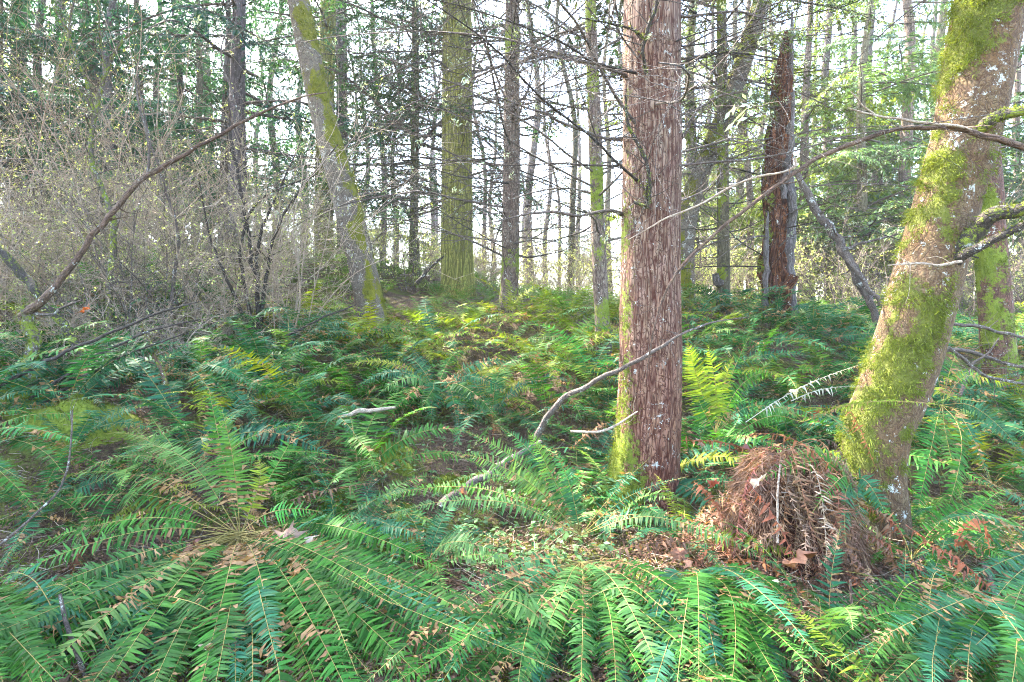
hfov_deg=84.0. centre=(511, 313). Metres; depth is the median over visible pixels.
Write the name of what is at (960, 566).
dead fern frond
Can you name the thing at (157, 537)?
fern
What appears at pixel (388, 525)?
sword fern
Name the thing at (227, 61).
grey fir
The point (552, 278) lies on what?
bare shrub
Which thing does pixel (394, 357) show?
sword fern
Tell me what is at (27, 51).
conifer tree
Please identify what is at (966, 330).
sword fern
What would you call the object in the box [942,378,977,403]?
sword fern
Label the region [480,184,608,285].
bare shrub
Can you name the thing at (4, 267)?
bare shrub
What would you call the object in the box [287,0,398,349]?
leaning alder
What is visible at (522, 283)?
bare shrub
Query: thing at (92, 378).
sword fern
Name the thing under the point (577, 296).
sword fern
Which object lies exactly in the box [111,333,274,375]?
sword fern
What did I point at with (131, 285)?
bare shrub
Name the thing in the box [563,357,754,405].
sword fern
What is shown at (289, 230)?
bare shrub
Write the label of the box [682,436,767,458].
dead fern frond
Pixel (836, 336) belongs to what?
sword fern
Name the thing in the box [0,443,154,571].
sword fern
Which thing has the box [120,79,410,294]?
bare shrub
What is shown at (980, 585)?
sword fern
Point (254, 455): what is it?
sword fern
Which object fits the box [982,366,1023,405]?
sword fern
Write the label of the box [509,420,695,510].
sword fern
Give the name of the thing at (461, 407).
sword fern
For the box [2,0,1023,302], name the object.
sky
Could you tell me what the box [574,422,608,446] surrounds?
dead fern frond
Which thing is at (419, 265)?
bare shrub
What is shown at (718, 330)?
sword fern
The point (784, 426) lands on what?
sword fern
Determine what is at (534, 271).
bare shrub
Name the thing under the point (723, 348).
sword fern
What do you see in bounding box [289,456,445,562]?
sword fern
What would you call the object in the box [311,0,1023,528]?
furrowed fir
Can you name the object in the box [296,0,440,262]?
conifer tree
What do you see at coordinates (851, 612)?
sword fern
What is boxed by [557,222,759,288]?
bare shrub
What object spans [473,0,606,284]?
bare tree
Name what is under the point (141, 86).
conifer tree
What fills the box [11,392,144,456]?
moss cushion
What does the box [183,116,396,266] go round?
bare shrub
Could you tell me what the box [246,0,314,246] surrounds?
conifer tree
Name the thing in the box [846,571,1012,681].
sword fern
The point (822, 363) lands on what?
sword fern
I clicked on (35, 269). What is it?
bare shrub
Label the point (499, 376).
sword fern
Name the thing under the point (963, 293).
bare shrub
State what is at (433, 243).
bare shrub
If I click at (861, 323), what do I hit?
sword fern
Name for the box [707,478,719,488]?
fallen leaf
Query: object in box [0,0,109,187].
conifer tree
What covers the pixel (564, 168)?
bare tree
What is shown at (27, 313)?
bare branch
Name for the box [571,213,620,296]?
bare shrub
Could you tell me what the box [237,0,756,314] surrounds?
mossy banded tree
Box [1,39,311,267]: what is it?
bare shrub
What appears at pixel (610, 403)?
sword fern
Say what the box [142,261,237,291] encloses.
sword fern
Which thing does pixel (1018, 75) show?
conifer tree
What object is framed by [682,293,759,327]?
sword fern
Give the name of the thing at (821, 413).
sword fern
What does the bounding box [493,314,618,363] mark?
sword fern
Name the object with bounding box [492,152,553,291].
conifer tree
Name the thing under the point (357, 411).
fallen branch
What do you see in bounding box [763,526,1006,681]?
sword fern
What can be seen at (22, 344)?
sword fern
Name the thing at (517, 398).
sword fern
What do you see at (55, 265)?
bare shrub
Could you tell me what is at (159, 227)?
bare shrub
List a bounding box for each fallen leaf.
[75,304,89,313]
[177,538,200,552]
[198,638,238,655]
[274,520,307,544]
[291,622,319,653]
[304,535,318,549]
[458,485,466,494]
[668,543,687,560]
[681,558,694,567]
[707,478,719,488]
[731,443,754,451]
[749,473,766,492]
[777,549,817,569]
[954,540,980,554]
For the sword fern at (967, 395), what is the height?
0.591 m
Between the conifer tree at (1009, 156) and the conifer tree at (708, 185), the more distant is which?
the conifer tree at (1009, 156)
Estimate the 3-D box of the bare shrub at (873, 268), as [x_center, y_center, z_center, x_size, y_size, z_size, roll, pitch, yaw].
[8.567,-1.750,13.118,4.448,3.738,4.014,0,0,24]
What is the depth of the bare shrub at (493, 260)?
20.03 m
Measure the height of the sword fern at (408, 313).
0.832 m
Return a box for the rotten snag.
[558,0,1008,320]
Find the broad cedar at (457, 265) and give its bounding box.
[203,0,621,297]
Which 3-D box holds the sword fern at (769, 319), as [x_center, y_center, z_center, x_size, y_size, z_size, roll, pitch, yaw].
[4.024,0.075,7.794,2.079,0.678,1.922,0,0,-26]
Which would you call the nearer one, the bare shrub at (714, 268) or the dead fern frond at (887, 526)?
the dead fern frond at (887, 526)
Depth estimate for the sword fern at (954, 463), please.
4.13 m
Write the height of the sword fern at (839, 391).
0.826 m
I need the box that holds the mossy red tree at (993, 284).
[783,0,1023,430]
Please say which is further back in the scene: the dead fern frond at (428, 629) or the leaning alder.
the leaning alder
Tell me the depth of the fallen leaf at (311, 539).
2.98 m
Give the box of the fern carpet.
[20,226,1023,329]
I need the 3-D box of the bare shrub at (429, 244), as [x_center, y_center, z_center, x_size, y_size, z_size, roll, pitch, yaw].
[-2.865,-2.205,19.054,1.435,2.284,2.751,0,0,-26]
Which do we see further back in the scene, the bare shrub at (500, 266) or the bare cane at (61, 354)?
the bare shrub at (500, 266)
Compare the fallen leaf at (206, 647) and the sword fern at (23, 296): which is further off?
the sword fern at (23, 296)
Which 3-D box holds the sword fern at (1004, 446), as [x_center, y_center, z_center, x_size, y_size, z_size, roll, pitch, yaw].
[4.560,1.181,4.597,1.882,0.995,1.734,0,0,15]
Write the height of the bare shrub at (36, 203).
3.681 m
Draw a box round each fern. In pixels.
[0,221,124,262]
[0,277,101,308]
[0,302,149,331]
[0,320,120,378]
[0,320,188,389]
[0,324,81,390]
[0,330,162,408]
[0,331,64,356]
[0,336,200,409]
[0,345,120,383]
[0,379,71,416]
[0,386,583,681]
[0,400,174,453]
[0,407,99,509]
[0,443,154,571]
[0,457,227,575]
[0,575,166,681]
[1,267,97,315]
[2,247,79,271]
[2,329,88,388]
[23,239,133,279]
[24,423,210,514]
[38,255,183,314]
[42,296,230,335]
[47,327,243,390]
[48,343,224,395]
[50,271,163,305]
[68,355,334,480]
[70,246,240,308]
[72,410,345,511]
[90,351,301,423]
[96,278,217,306]
[103,535,192,551]
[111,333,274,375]
[111,335,306,392]
[123,366,349,432]
[131,305,236,335]
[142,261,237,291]
[158,306,312,369]
[167,277,240,306]
[169,328,342,423]
[173,287,341,335]
[176,319,338,394]
[180,286,287,313]
[180,288,317,328]
[181,346,373,420]
[183,458,350,538]
[184,314,376,362]
[215,381,402,475]
[216,388,486,531]
[223,299,371,359]
[226,280,366,327]
[232,438,346,497]
[233,453,434,563]
[262,344,400,392]
[267,307,421,359]
[276,357,429,417]
[284,292,364,332]
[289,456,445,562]
[292,296,429,349]
[296,338,455,376]
[297,295,426,343]
[311,486,369,516]
[317,359,492,422]
[324,500,520,594]
[324,522,420,557]
[328,366,467,421]
[341,425,800,581]
[348,322,441,349]
[348,350,524,425]
[349,328,494,363]
[351,312,458,348]
[361,551,874,681]
[370,344,518,432]
[377,297,481,347]
[379,296,503,361]
[388,309,462,325]
[390,500,437,531]
[394,348,527,411]
[415,321,461,338]
[416,302,532,334]
[420,294,517,318]
[420,352,566,418]
[424,361,573,453]
[447,304,504,322]
[447,311,572,357]
[451,363,616,447]
[455,277,569,323]
[467,327,618,389]
[470,322,595,359]
[473,438,696,544]
[476,285,593,335]
[490,296,552,314]
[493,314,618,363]
[505,324,619,401]
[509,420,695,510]
[511,312,618,347]
[515,283,615,320]
[528,438,774,526]
[530,365,701,451]
[531,302,594,321]
[541,449,707,566]
[555,323,725,368]
[555,327,694,365]
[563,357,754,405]
[567,289,619,328]
[583,313,722,340]
[584,474,811,566]
[593,394,785,467]
[598,313,761,379]
[643,562,855,681]
[667,645,878,681]
[681,282,803,314]
[681,284,719,309]
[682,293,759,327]
[682,308,839,355]
[682,316,771,355]
[682,316,850,384]
[682,341,791,432]
[682,345,811,392]
[682,371,836,444]
[682,422,840,495]
[685,289,826,335]
[696,287,747,310]
[700,520,985,681]
[704,293,802,316]
[708,398,845,445]
[709,285,836,328]
[726,366,962,467]
[728,355,856,434]
[731,295,883,333]
[732,412,993,489]
[744,309,874,345]
[752,329,957,390]
[754,397,977,473]
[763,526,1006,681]
[766,444,890,541]
[775,320,975,388]
[775,595,961,681]
[781,299,883,333]
[785,369,982,444]
[791,304,837,322]
[794,304,856,324]
[803,304,880,339]
[820,326,872,356]
[821,345,1019,402]
[821,384,1023,470]
[822,297,879,333]
[832,558,1023,681]
[840,357,1023,453]
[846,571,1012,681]
[848,495,1023,589]
[850,309,977,346]
[908,487,1023,573]
[909,458,1023,679]
[909,495,1020,564]
[911,416,1023,515]
[912,353,1023,536]
[923,541,1022,592]
[930,389,1019,407]
[931,373,1023,422]
[931,377,1023,423]
[931,396,1023,464]
[932,372,1023,440]
[936,342,991,399]
[942,363,1023,385]
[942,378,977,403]
[948,315,1023,358]
[950,310,1023,345]
[950,313,1023,345]
[952,342,1023,380]
[959,314,1022,336]
[959,323,1023,356]
[960,414,1023,436]
[961,490,1023,530]
[967,436,1023,495]
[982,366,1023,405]
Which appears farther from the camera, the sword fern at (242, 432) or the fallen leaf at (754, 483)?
the sword fern at (242, 432)
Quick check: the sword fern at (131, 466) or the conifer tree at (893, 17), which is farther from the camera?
the conifer tree at (893, 17)
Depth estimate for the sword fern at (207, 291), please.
8.68 m
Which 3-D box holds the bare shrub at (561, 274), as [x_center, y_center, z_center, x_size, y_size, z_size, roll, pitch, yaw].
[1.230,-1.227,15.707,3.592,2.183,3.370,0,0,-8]
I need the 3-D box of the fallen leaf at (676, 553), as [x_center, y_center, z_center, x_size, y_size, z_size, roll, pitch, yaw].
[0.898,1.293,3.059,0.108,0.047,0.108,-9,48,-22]
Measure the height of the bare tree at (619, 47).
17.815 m
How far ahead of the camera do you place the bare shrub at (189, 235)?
6.75 m
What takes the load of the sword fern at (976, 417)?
on the ground at (394, 297)
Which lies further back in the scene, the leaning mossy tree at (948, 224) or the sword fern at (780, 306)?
the sword fern at (780, 306)
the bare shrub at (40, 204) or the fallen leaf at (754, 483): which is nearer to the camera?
the fallen leaf at (754, 483)
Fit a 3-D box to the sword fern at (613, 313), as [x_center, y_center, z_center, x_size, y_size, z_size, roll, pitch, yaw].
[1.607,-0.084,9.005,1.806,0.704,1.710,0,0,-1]
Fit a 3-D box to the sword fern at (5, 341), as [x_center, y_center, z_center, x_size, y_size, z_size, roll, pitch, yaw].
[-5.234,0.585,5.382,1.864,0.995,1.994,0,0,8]
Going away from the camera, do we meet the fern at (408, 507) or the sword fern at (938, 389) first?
the fern at (408, 507)
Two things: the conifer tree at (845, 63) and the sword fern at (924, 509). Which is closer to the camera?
the sword fern at (924, 509)
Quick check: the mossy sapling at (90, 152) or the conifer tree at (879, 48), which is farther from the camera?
the conifer tree at (879, 48)
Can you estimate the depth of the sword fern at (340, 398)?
5.21 m
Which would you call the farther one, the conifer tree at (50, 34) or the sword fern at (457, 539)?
the conifer tree at (50, 34)
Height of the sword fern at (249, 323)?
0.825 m
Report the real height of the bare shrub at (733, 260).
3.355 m
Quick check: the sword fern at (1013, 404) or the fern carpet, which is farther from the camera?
the fern carpet
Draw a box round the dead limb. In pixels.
[792,168,903,329]
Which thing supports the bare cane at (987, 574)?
on the ground at (394, 297)
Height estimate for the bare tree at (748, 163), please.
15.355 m
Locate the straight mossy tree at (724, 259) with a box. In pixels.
[543,0,944,317]
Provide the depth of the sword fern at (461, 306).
10.29 m
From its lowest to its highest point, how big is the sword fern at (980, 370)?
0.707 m
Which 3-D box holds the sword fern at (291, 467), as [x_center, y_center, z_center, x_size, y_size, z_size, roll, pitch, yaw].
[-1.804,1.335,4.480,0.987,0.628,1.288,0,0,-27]
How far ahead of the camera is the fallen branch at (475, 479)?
4.01 m
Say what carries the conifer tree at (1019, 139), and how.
on the ground at (394, 297)
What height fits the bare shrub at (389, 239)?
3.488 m
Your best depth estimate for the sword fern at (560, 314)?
10.10 m
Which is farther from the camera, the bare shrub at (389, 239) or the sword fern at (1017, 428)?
the bare shrub at (389, 239)
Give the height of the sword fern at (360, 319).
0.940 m
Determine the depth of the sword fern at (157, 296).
7.77 m
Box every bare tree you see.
[307,0,400,226]
[397,2,441,273]
[435,12,525,283]
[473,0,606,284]
[519,0,621,292]
[520,5,586,282]
[520,35,589,283]
[551,1,621,296]
[570,0,684,264]
[681,0,767,294]
[681,0,840,295]
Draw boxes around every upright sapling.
[132,66,208,313]
[189,96,337,337]
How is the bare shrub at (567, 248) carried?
on the ground at (394, 297)
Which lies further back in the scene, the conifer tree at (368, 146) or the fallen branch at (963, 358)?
the conifer tree at (368, 146)
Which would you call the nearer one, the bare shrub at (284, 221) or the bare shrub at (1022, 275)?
the bare shrub at (1022, 275)
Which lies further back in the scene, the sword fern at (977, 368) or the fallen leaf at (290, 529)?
the sword fern at (977, 368)
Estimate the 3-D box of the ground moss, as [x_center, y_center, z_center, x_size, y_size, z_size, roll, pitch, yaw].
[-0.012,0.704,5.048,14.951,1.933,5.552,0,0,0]
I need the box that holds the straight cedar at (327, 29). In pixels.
[176,0,410,260]
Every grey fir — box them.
[26,0,438,246]
[218,0,230,243]
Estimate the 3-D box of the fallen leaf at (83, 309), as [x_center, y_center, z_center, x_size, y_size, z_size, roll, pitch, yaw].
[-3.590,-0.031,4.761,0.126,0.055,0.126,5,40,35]
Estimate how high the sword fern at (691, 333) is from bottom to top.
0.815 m
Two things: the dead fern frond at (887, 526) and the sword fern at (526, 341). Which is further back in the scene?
the sword fern at (526, 341)
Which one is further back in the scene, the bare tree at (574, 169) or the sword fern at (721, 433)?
the bare tree at (574, 169)
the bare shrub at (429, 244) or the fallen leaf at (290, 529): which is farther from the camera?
the bare shrub at (429, 244)
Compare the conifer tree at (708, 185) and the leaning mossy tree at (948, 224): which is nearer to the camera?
the leaning mossy tree at (948, 224)
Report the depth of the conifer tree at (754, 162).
19.98 m
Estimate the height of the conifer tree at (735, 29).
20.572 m
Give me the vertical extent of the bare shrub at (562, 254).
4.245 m
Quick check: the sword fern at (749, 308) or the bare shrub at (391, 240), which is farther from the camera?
the bare shrub at (391, 240)
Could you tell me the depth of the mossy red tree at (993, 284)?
6.86 m
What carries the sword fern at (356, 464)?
on the ground at (394, 297)
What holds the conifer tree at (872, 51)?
on the ground at (394, 297)
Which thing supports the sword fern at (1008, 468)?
on the ground at (394, 297)
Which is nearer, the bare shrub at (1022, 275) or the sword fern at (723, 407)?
the sword fern at (723, 407)
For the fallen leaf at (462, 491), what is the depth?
3.76 m
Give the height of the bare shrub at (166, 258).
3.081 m
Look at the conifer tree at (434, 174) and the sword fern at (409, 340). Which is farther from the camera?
the conifer tree at (434, 174)
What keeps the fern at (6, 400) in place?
on the ground at (394, 297)
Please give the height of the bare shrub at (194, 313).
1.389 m
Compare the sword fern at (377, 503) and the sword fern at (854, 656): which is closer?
the sword fern at (854, 656)
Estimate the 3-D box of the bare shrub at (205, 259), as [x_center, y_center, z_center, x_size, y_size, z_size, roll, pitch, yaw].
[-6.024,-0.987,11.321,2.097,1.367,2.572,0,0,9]
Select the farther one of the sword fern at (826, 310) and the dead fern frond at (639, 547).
the sword fern at (826, 310)
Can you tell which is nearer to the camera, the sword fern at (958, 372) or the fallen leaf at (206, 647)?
the fallen leaf at (206, 647)
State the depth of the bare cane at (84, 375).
4.69 m
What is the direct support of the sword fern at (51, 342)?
on the ground at (394, 297)
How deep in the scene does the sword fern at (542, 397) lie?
5.88 m
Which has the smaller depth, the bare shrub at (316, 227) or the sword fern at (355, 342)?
the sword fern at (355, 342)
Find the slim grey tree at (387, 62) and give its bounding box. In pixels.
[249,0,583,274]
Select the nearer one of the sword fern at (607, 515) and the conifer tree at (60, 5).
the sword fern at (607, 515)
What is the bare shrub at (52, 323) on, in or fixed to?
on the ground at (394, 297)
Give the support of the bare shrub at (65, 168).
on the ground at (394, 297)
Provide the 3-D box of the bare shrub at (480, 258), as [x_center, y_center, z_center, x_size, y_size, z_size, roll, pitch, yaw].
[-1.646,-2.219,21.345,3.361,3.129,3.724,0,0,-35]
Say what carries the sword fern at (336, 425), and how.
on the ground at (394, 297)
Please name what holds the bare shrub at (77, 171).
on the ground at (394, 297)
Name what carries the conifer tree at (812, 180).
on the ground at (394, 297)
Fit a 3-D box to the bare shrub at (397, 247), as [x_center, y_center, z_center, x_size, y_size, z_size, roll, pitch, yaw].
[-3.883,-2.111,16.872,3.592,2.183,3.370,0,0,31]
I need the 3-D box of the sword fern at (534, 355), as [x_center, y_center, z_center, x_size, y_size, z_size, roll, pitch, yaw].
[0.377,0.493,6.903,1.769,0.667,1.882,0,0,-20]
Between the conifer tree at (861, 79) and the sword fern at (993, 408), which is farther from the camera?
the conifer tree at (861, 79)
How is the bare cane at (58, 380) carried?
on the fern at (6, 400)
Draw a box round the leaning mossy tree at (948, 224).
[618,0,1023,553]
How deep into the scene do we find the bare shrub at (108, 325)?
5.75 m
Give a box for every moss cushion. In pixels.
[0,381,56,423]
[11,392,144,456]
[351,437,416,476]
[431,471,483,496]
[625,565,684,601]
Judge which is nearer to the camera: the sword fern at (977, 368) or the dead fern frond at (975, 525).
the dead fern frond at (975, 525)
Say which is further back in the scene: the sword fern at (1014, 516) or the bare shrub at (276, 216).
the bare shrub at (276, 216)
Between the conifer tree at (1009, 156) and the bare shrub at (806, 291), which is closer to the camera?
the bare shrub at (806, 291)
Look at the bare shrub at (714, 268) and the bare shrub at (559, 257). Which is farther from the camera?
the bare shrub at (559, 257)
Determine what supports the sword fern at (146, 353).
on the ground at (394, 297)
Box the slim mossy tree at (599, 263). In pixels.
[193,0,860,370]
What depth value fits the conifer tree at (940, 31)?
19.92 m
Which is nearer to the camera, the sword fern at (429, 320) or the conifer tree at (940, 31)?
the sword fern at (429, 320)
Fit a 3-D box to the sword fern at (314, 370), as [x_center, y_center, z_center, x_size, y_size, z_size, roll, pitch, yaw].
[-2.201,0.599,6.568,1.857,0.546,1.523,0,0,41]
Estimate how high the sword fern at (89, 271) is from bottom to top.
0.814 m
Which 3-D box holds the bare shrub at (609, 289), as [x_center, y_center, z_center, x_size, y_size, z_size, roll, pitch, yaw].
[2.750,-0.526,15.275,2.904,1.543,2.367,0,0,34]
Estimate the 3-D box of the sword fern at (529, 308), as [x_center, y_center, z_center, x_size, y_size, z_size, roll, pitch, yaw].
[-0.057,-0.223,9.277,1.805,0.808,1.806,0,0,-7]
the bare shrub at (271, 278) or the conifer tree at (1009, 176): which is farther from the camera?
the conifer tree at (1009, 176)
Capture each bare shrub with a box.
[0,0,211,252]
[0,0,237,308]
[0,0,244,281]
[0,0,312,314]
[0,1,447,337]
[0,56,232,356]
[0,60,176,271]
[0,60,185,252]
[0,67,180,236]
[0,119,87,271]
[0,119,336,354]
[0,124,141,260]
[0,144,278,363]
[0,155,75,234]
[0,156,251,339]
[0,162,237,317]
[0,170,209,306]
[0,179,165,326]
[0,221,143,314]
[0,226,215,311]
[0,234,115,316]
[0,236,158,346]
[0,260,188,369]
[0,289,225,384]
[0,299,132,389]
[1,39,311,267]
[1,85,162,240]
[1,140,264,266]
[2,135,67,209]
[2,180,107,245]
[3,165,92,237]
[3,270,199,367]
[5,85,193,245]
[37,163,331,316]
[42,155,352,324]
[44,111,318,276]
[46,298,234,381]
[56,268,240,358]
[70,129,285,307]
[70,266,254,352]
[78,206,199,248]
[83,243,289,326]
[88,168,388,296]
[92,42,482,347]
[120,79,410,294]
[126,178,217,245]
[131,234,239,274]
[159,282,321,362]
[173,165,325,250]
[180,186,342,291]
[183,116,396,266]
[207,264,359,332]
[220,176,340,266]
[249,196,313,253]
[251,275,357,326]
[278,190,424,267]
[340,209,440,273]
[365,210,393,262]
[369,210,408,262]
[370,200,492,269]
[370,204,440,293]
[371,214,408,266]
[375,208,440,269]
[388,244,483,284]
[407,216,439,275]
[416,220,536,284]
[422,225,551,283]
[431,218,555,280]
[434,184,568,283]
[436,224,520,275]
[438,229,490,276]
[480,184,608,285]
[482,236,543,285]
[498,262,574,294]
[518,231,591,298]
[518,243,549,285]
[519,230,591,290]
[519,230,619,301]
[519,248,590,288]
[521,200,620,290]
[523,187,620,291]
[525,220,615,290]
[545,247,619,294]
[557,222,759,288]
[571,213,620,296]
[574,265,619,303]
[585,212,716,299]
[588,208,835,306]
[694,206,849,306]
[694,231,755,307]
[701,204,760,298]
[702,236,810,302]
[730,176,904,313]
[730,250,810,292]
[737,216,871,301]
[739,166,887,300]
[749,212,833,303]
[796,164,973,294]
[799,205,1020,330]
[799,220,902,304]
[812,260,884,305]
[813,248,892,298]
[826,160,1023,323]
[844,248,892,299]
[849,163,1023,323]
[896,219,1023,324]
[958,227,1023,316]
[961,236,1023,301]
[1007,216,1023,313]
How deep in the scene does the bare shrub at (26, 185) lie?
15.30 m
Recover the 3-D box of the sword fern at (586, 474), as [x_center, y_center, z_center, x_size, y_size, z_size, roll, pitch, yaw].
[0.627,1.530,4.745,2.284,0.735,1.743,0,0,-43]
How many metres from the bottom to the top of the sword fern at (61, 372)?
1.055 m
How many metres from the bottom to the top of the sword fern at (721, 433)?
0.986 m
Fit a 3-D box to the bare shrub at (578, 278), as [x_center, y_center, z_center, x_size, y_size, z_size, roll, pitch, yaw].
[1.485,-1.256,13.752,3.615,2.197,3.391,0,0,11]
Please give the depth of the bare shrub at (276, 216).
15.02 m
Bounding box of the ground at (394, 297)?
[0,243,1023,681]
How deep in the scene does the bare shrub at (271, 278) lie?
7.88 m
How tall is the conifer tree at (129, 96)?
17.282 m
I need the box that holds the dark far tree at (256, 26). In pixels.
[192,0,476,252]
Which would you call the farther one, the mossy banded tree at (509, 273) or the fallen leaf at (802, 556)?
the mossy banded tree at (509, 273)
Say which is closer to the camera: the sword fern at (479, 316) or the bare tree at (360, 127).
the sword fern at (479, 316)
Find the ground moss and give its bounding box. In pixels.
[0,309,1023,681]
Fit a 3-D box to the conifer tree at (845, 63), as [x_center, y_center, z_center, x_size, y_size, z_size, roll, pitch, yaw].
[20.976,-11.775,35.865,7.066,25.296,7.144,0,0,-39]
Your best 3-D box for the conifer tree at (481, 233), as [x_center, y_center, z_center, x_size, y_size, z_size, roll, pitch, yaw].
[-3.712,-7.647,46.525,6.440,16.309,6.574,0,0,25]
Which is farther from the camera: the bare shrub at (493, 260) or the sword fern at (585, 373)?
the bare shrub at (493, 260)
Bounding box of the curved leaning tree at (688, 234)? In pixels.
[681,0,945,309]
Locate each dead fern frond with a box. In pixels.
[290,483,368,512]
[406,605,436,654]
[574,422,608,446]
[610,536,721,561]
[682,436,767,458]
[691,482,724,524]
[727,551,814,608]
[735,433,841,476]
[747,482,805,586]
[758,611,795,661]
[869,506,894,542]
[906,525,984,592]
[930,546,995,595]
[954,517,993,553]
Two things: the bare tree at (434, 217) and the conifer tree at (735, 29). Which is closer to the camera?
the conifer tree at (735, 29)
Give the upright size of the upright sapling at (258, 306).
3.161 m
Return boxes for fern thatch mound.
[562,439,936,634]
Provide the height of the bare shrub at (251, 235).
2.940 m
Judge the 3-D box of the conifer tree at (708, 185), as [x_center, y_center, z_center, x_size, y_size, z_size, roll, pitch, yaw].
[7.895,-7.392,26.243,6.221,15.432,6.094,0,0,-14]
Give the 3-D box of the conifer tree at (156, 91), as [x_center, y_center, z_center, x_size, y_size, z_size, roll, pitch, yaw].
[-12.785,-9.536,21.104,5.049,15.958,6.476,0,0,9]
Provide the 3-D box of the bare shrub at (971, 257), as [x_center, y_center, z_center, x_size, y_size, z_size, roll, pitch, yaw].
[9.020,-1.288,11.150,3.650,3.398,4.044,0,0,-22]
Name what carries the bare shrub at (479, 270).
on the ground at (394, 297)
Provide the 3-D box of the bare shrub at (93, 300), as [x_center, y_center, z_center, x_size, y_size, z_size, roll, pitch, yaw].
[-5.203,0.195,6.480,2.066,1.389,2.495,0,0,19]
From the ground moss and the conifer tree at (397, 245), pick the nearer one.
the ground moss
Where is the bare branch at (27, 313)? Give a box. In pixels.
[18,16,325,393]
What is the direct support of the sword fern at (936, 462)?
on the ground at (394, 297)
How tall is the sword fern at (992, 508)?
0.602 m
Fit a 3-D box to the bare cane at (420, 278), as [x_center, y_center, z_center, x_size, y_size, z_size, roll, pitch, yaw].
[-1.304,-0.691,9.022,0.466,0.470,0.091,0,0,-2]
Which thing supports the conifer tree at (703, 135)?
on the ground at (394, 297)
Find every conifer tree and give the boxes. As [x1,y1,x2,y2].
[0,0,31,28]
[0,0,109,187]
[0,0,150,231]
[0,0,218,243]
[1,0,167,231]
[2,0,84,188]
[2,0,211,233]
[3,0,134,223]
[5,0,152,234]
[11,0,253,241]
[43,0,202,240]
[44,0,131,202]
[65,0,289,232]
[68,0,278,242]
[99,0,225,246]
[128,0,223,240]
[160,0,299,238]
[215,0,334,250]
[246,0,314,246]
[259,0,360,249]
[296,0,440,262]
[347,0,407,250]
[357,2,438,261]
[398,68,478,276]
[439,123,501,269]
[474,58,525,284]
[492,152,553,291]
[535,10,603,292]
[578,0,763,294]
[613,85,753,288]
[681,2,760,288]
[696,0,932,303]
[698,0,812,301]
[699,0,855,286]
[728,20,821,286]
[744,0,845,300]
[747,0,926,299]
[755,0,1021,306]
[759,0,973,304]
[796,2,923,290]
[797,0,1023,264]
[797,12,883,296]
[819,1,928,262]
[834,0,1023,244]
[900,3,930,172]
[912,0,1011,253]
[912,39,1023,237]
[920,41,1023,310]
[962,43,1023,301]
[1002,51,1023,237]
[1003,44,1023,284]
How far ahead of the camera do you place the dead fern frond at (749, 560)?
2.90 m
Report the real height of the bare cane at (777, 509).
0.405 m
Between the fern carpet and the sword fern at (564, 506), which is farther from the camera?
the fern carpet
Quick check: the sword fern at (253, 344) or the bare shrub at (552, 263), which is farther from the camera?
the bare shrub at (552, 263)
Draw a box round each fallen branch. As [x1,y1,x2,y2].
[0,245,111,391]
[338,406,395,418]
[436,440,541,510]
[533,316,747,440]
[937,333,1006,406]
[947,341,1023,368]
[948,345,1023,404]
[953,297,1023,338]
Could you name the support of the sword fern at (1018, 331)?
on the ground at (394, 297)
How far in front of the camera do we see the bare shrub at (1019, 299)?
10.27 m
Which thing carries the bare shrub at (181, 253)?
on the ground at (394, 297)
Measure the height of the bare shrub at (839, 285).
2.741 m
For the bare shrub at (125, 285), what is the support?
on the ground at (394, 297)
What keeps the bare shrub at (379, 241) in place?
on the ground at (394, 297)
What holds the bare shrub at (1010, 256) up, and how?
on the ground at (394, 297)
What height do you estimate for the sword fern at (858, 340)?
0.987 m
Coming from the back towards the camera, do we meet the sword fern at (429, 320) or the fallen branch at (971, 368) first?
the sword fern at (429, 320)
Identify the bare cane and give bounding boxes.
[0,299,198,387]
[0,395,78,545]
[28,319,198,399]
[39,334,180,404]
[58,593,102,675]
[138,324,182,434]
[284,304,355,338]
[415,256,443,284]
[570,396,637,432]
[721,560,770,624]
[770,464,809,542]
[822,568,884,671]
[981,562,999,596]
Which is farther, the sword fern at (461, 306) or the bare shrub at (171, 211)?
the bare shrub at (171, 211)
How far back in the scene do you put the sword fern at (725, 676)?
2.21 m
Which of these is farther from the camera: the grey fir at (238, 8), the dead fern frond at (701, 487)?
the grey fir at (238, 8)
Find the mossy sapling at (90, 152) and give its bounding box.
[18,0,145,342]
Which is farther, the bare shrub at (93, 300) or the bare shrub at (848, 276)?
the bare shrub at (848, 276)
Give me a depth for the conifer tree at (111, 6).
14.75 m
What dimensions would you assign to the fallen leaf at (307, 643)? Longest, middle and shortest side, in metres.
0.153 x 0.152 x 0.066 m
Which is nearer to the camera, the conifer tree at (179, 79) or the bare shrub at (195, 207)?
the bare shrub at (195, 207)
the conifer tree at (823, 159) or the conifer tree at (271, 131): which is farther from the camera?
the conifer tree at (271, 131)
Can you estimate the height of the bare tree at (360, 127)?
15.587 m
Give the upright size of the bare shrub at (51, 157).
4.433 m

